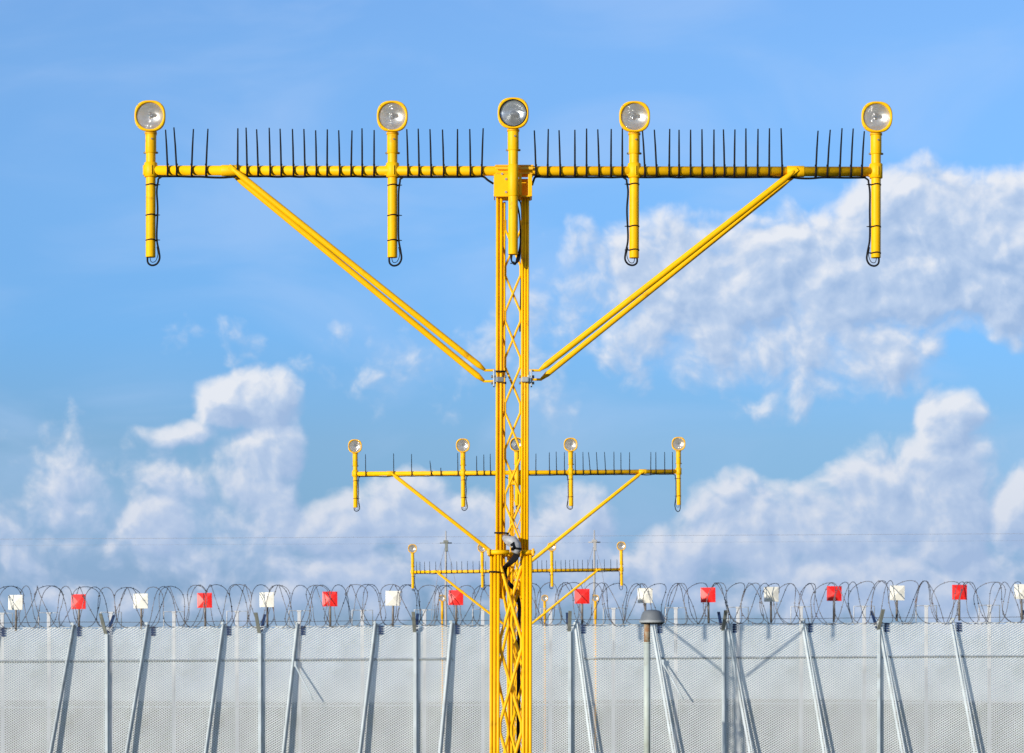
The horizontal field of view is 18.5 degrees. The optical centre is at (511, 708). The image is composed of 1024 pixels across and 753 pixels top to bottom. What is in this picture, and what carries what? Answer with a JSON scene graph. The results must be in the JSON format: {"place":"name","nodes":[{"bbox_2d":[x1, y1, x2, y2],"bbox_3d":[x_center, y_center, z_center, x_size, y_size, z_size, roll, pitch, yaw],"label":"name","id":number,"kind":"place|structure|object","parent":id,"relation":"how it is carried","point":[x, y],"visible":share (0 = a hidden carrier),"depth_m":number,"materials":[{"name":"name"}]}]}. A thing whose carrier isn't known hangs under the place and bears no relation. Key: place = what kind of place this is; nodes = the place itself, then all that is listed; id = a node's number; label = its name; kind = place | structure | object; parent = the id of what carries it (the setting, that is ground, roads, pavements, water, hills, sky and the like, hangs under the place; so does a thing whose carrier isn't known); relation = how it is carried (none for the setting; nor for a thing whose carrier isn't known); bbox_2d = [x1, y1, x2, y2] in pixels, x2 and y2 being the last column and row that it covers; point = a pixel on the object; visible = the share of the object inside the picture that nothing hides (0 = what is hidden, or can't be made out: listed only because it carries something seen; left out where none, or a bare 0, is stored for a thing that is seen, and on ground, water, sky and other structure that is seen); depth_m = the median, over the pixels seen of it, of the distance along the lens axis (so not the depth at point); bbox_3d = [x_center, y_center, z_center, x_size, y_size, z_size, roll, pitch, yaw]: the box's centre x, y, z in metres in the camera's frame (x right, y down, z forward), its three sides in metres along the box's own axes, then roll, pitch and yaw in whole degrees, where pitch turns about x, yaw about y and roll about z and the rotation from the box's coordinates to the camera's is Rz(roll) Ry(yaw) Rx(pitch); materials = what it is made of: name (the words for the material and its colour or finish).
{"place":"outdoors","nodes":[
{"label":"outdoors","id":0,"kind":"place"},
{"bbox_2d":[0,0,1023,701],"label":"sky","id":1,"kind":"structure","parent":0,"point":[217,391],"materials":[{"name":"blue"}]},
{"bbox_2d":[4,714,1023,752],"bbox_3d":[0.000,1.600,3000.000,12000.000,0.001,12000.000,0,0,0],"label":"ground","id":2,"kind":"structure","parent":0,"point":[95,746],"depth_m":204.99,"materials":[{"name":"grey concrete"}]},
{"bbox_2d":[0,613,12,752],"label":"frame post","id":3,"kind":"object","parent":2,"relation":"on","point":[2,618],"visible":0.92,"depth_m":96.96,"materials":[{"name":"metal"}]},
{"bbox_2d":[38,612,59,752],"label":"frame post","id":4,"kind":"object","parent":2,"relation":"on","point":[48,621],"visible":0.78,"depth_m":96.96,"materials":[{"name":"grey metal"}]},
{"bbox_2d":[100,612,121,752],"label":"frame post","id":5,"kind":"object","parent":2,"relation":"on","point":[110,615],"visible":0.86,"depth_m":96.96,"materials":[{"name":"grey metal"}]},
{"bbox_2d":[163,611,184,752],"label":"frame post","id":6,"kind":"object","parent":2,"relation":"on","point":[173,618],"visible":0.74,"depth_m":96.96,"materials":[{"name":"grey metal"}]},
{"bbox_2d":[226,611,247,752],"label":"frame post","id":7,"kind":"object","parent":2,"relation":"on","point":[237,619],"visible":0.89,"depth_m":96.96,"materials":[{"name":"grey metal"}]},
{"bbox_2d":[289,610,309,751],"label":"frame post","id":8,"kind":"object","parent":2,"relation":"on","point":[299,614],"visible":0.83,"depth_m":96.96,"materials":[{"name":"grey metal"}]},
{"bbox_2d":[352,610,372,751],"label":"frame post","id":9,"kind":"object","parent":2,"relation":"on","point":[362,623],"visible":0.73,"depth_m":96.96,"materials":[{"name":"grey metal"}]},
{"bbox_2d":[414,609,434,752],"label":"frame post","id":10,"kind":"object","parent":2,"relation":"on","point":[424,616],"visible":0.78,"depth_m":96.96,"materials":[{"name":"grey metal"}]},
{"bbox_2d":[439,595,445,752],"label":"approach lamp","id":11,"kind":"object","parent":2,"relation":"on","point":[441,599],"visible":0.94,"depth_m":113.97,"materials":[{"name":"yellow metal"}]},
{"bbox_2d":[428,531,463,727],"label":"utility pole","id":12,"kind":"object","parent":2,"relation":"on","point":[445,542],"visible":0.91,"depth_m":259.93,"materials":[{"name":"metal"}]},
{"bbox_2d":[0,533,1023,545],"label":"power line","id":13,"kind":"object","parent":12,"relation":"attached to","point":[494,536],"visible":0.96,"depth_m":259.99,"materials":[{"name":"grey metal"}]},
{"bbox_2d":[472,609,489,752],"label":"frame post","id":14,"kind":"object","parent":2,"relation":"on","point":[482,616],"visible":0.3,"depth_m":96.96,"materials":[{"name":"grey metal"}]},
{"bbox_2d":[0,609,1023,752],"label":"security fence","id":15,"kind":"object","parent":2,"relation":"on","point":[107,660],"visible":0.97,"depth_m":90.00,"materials":[{"name":"metal"}]},
{"bbox_2d":[8,595,22,630],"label":"marker board","id":16,"kind":"object","parent":15,"relation":"attached to","point":[15,602],"visible":1,"depth_m":89.95,"materials":[{"name":"beige paint"}]},
{"bbox_2d":[71,594,85,629],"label":"marker board","id":17,"kind":"object","parent":15,"relation":"attached to","point":[78,600],"visible":1,"depth_m":89.95,"materials":[{"name":"red paint"}]},
{"bbox_2d":[134,594,147,628],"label":"marker board","id":18,"kind":"object","parent":15,"relation":"attached to","point":[140,601],"visible":1,"depth_m":89.95,"materials":[{"name":"beige paint"}]},
{"bbox_2d":[197,593,211,625],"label":"marker board","id":19,"kind":"object","parent":15,"relation":"attached to","point":[201,602],"visible":1,"depth_m":89.96,"materials":[{"name":"red paint"}]},
{"bbox_2d":[260,592,273,627],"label":"marker board","id":20,"kind":"object","parent":15,"relation":"attached to","point":[264,599],"visible":1,"depth_m":89.96,"materials":[{"name":"beige paint"}]},
{"bbox_2d":[323,592,336,625],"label":"marker board","id":21,"kind":"object","parent":15,"relation":"attached to","point":[332,599],"visible":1,"depth_m":89.96,"materials":[{"name":"red paint"}]},
{"bbox_2d":[385,591,400,626],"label":"marker board","id":22,"kind":"object","parent":15,"relation":"attached to","point":[392,598],"visible":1,"depth_m":89.96,"materials":[{"name":"beige paint"}]},
{"bbox_2d":[449,590,462,624],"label":"marker board","id":23,"kind":"object","parent":15,"relation":"attached to","point":[455,597],"visible":1,"depth_m":89.96,"materials":[{"name":"red paint"}]},
{"bbox_2d":[0,580,1020,628],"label":"razor wire coil","id":24,"kind":"object","parent":15,"relation":"on","point":[532,598],"visible":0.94,"depth_m":89.82,"materials":[{"name":"metal"}]},
{"bbox_2d":[0,580,1023,628],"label":"razor wire coil","id":25,"kind":"object","parent":15,"relation":"on","point":[501,624],"visible":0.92,"depth_m":89.94,"materials":[{"name":"metal"}]},
{"bbox_2d":[18,617,1001,622],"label":"wire strand","id":26,"kind":"object","parent":25,"relation":"attached to","point":[532,619],"visible":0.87,"depth_m":90.54,"materials":[{"name":"metal"}]},
{"bbox_2d":[0,580,1023,628],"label":"razor wire coil","id":27,"kind":"object","parent":15,"relation":"on","point":[536,603],"visible":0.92,"depth_m":89.92,"materials":[{"name":"metal"}]},
{"bbox_2d":[575,589,589,623],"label":"marker board","id":28,"kind":"object","parent":15,"relation":"attached to","point":[582,596],"visible":0.99,"depth_m":89.96,"materials":[{"name":"red paint"}]},
{"bbox_2d":[638,588,652,610],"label":"marker board","id":29,"kind":"object","parent":15,"relation":"attached to","point":[645,599],"visible":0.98,"depth_m":89.95,"materials":[{"name":"beige paint"}]},
{"bbox_2d":[701,587,715,622],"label":"marker board","id":30,"kind":"object","parent":15,"relation":"attached to","point":[705,593],"visible":1,"depth_m":89.96,"materials":[{"name":"red paint"}]},
{"bbox_2d":[764,587,778,622],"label":"marker board","id":31,"kind":"object","parent":15,"relation":"attached to","point":[771,594],"visible":1,"depth_m":89.96,"materials":[{"name":"beige paint"}]},
{"bbox_2d":[827,586,841,621],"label":"marker board","id":32,"kind":"object","parent":15,"relation":"attached to","point":[831,592],"visible":1,"depth_m":89.96,"materials":[{"name":"red paint"}]},
{"bbox_2d":[890,585,904,620],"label":"marker board","id":33,"kind":"object","parent":15,"relation":"attached to","point":[898,592],"visible":1,"depth_m":89.96,"materials":[{"name":"beige paint"}]},
{"bbox_2d":[952,585,966,620],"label":"marker board","id":34,"kind":"object","parent":15,"relation":"attached to","point":[963,594],"visible":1,"depth_m":89.96,"materials":[{"name":"red paint"}]},
{"bbox_2d":[1014,584,1023,619],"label":"marker board","id":35,"kind":"object","parent":15,"relation":"attached to","point":[1018,591],"visible":1,"depth_m":89.95,"materials":[{"name":"beige paint"}]},
{"bbox_2d":[134,97,891,752],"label":"approach light mast","id":36,"kind":"object","parent":2,"relation":"on","point":[512,187],"visible":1,"depth_m":23.93,"materials":[{"name":"yellow metal"}]},
{"bbox_2d":[348,437,684,752],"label":"approach light mast","id":37,"kind":"object","parent":2,"relation":"on","point":[463,446],"visible":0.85,"depth_m":53.73,"materials":[{"name":"yellow metal"}]},
{"bbox_2d":[408,542,625,749],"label":"approach light mast","id":38,"kind":"object","parent":2,"relation":"on","point":[412,548],"visible":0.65,"depth_m":83.23,"materials":[{"name":"yellow metal"}]},
{"bbox_2d":[541,595,548,752],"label":"approach lamp","id":39,"kind":"object","parent":2,"relation":"on","point":[544,598],"visible":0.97,"depth_m":113.97,"materials":[{"name":"yellow metal"}]},
{"bbox_2d":[540,608,560,752],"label":"frame post","id":40,"kind":"object","parent":2,"relation":"on","point":[550,617],"visible":0.38,"depth_m":96.96,"materials":[{"name":"grey metal"}]},
{"bbox_2d":[576,530,611,726],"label":"utility pole","id":41,"kind":"object","parent":2,"relation":"on","point":[594,541],"visible":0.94,"depth_m":259.94,"materials":[{"name":"grey metal"}]},
{"bbox_2d":[592,595,599,752],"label":"approach lamp","id":42,"kind":"object","parent":2,"relation":"on","point":[595,598],"visible":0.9,"depth_m":113.97,"materials":[{"name":"yellow metal"}]},
{"bbox_2d":[603,608,623,752],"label":"frame post","id":43,"kind":"object","parent":2,"relation":"on","point":[613,614],"visible":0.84,"depth_m":96.96,"materials":[{"name":"grey metal"}]},
{"bbox_2d":[639,610,664,752],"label":"vent pipe","id":44,"kind":"object","parent":2,"relation":"on","point":[648,618],"visible":1,"depth_m":71.93,"materials":[{"name":"grey metal"}]},
{"bbox_2d":[665,607,686,751],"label":"frame post","id":45,"kind":"object","parent":2,"relation":"on","point":[675,615],"visible":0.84,"depth_m":96.96,"materials":[{"name":"grey metal"}]},
{"bbox_2d":[727,607,748,752],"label":"frame post","id":46,"kind":"object","parent":2,"relation":"on","point":[738,616],"visible":0.54,"depth_m":96.96,"materials":[{"name":"grey metal"}]},
{"bbox_2d":[790,606,811,752],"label":"frame post","id":47,"kind":"object","parent":2,"relation":"on","point":[801,612],"visible":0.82,"depth_m":96.96,"materials":[{"name":"grey metal"}]},
{"bbox_2d":[853,606,874,752],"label":"frame post","id":48,"kind":"object","parent":2,"relation":"on","point":[863,617],"visible":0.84,"depth_m":96.96,"materials":[{"name":"grey metal"}]},
{"bbox_2d":[916,605,936,751],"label":"frame post","id":49,"kind":"object","parent":2,"relation":"on","point":[926,613],"visible":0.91,"depth_m":96.96,"materials":[{"name":"grey metal"}]},
{"bbox_2d":[979,605,999,752],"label":"frame post","id":50,"kind":"object","parent":2,"relation":"on","point":[989,609],"visible":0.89,"depth_m":96.96,"materials":[{"name":"grey metal"}]},
{"bbox_2d":[4,699,1023,713],"bbox_3d":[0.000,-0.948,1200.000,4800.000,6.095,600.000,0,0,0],"label":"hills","id":51,"kind":"structure","parent":0,"point":[183,704],"depth_m":937.39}
]}

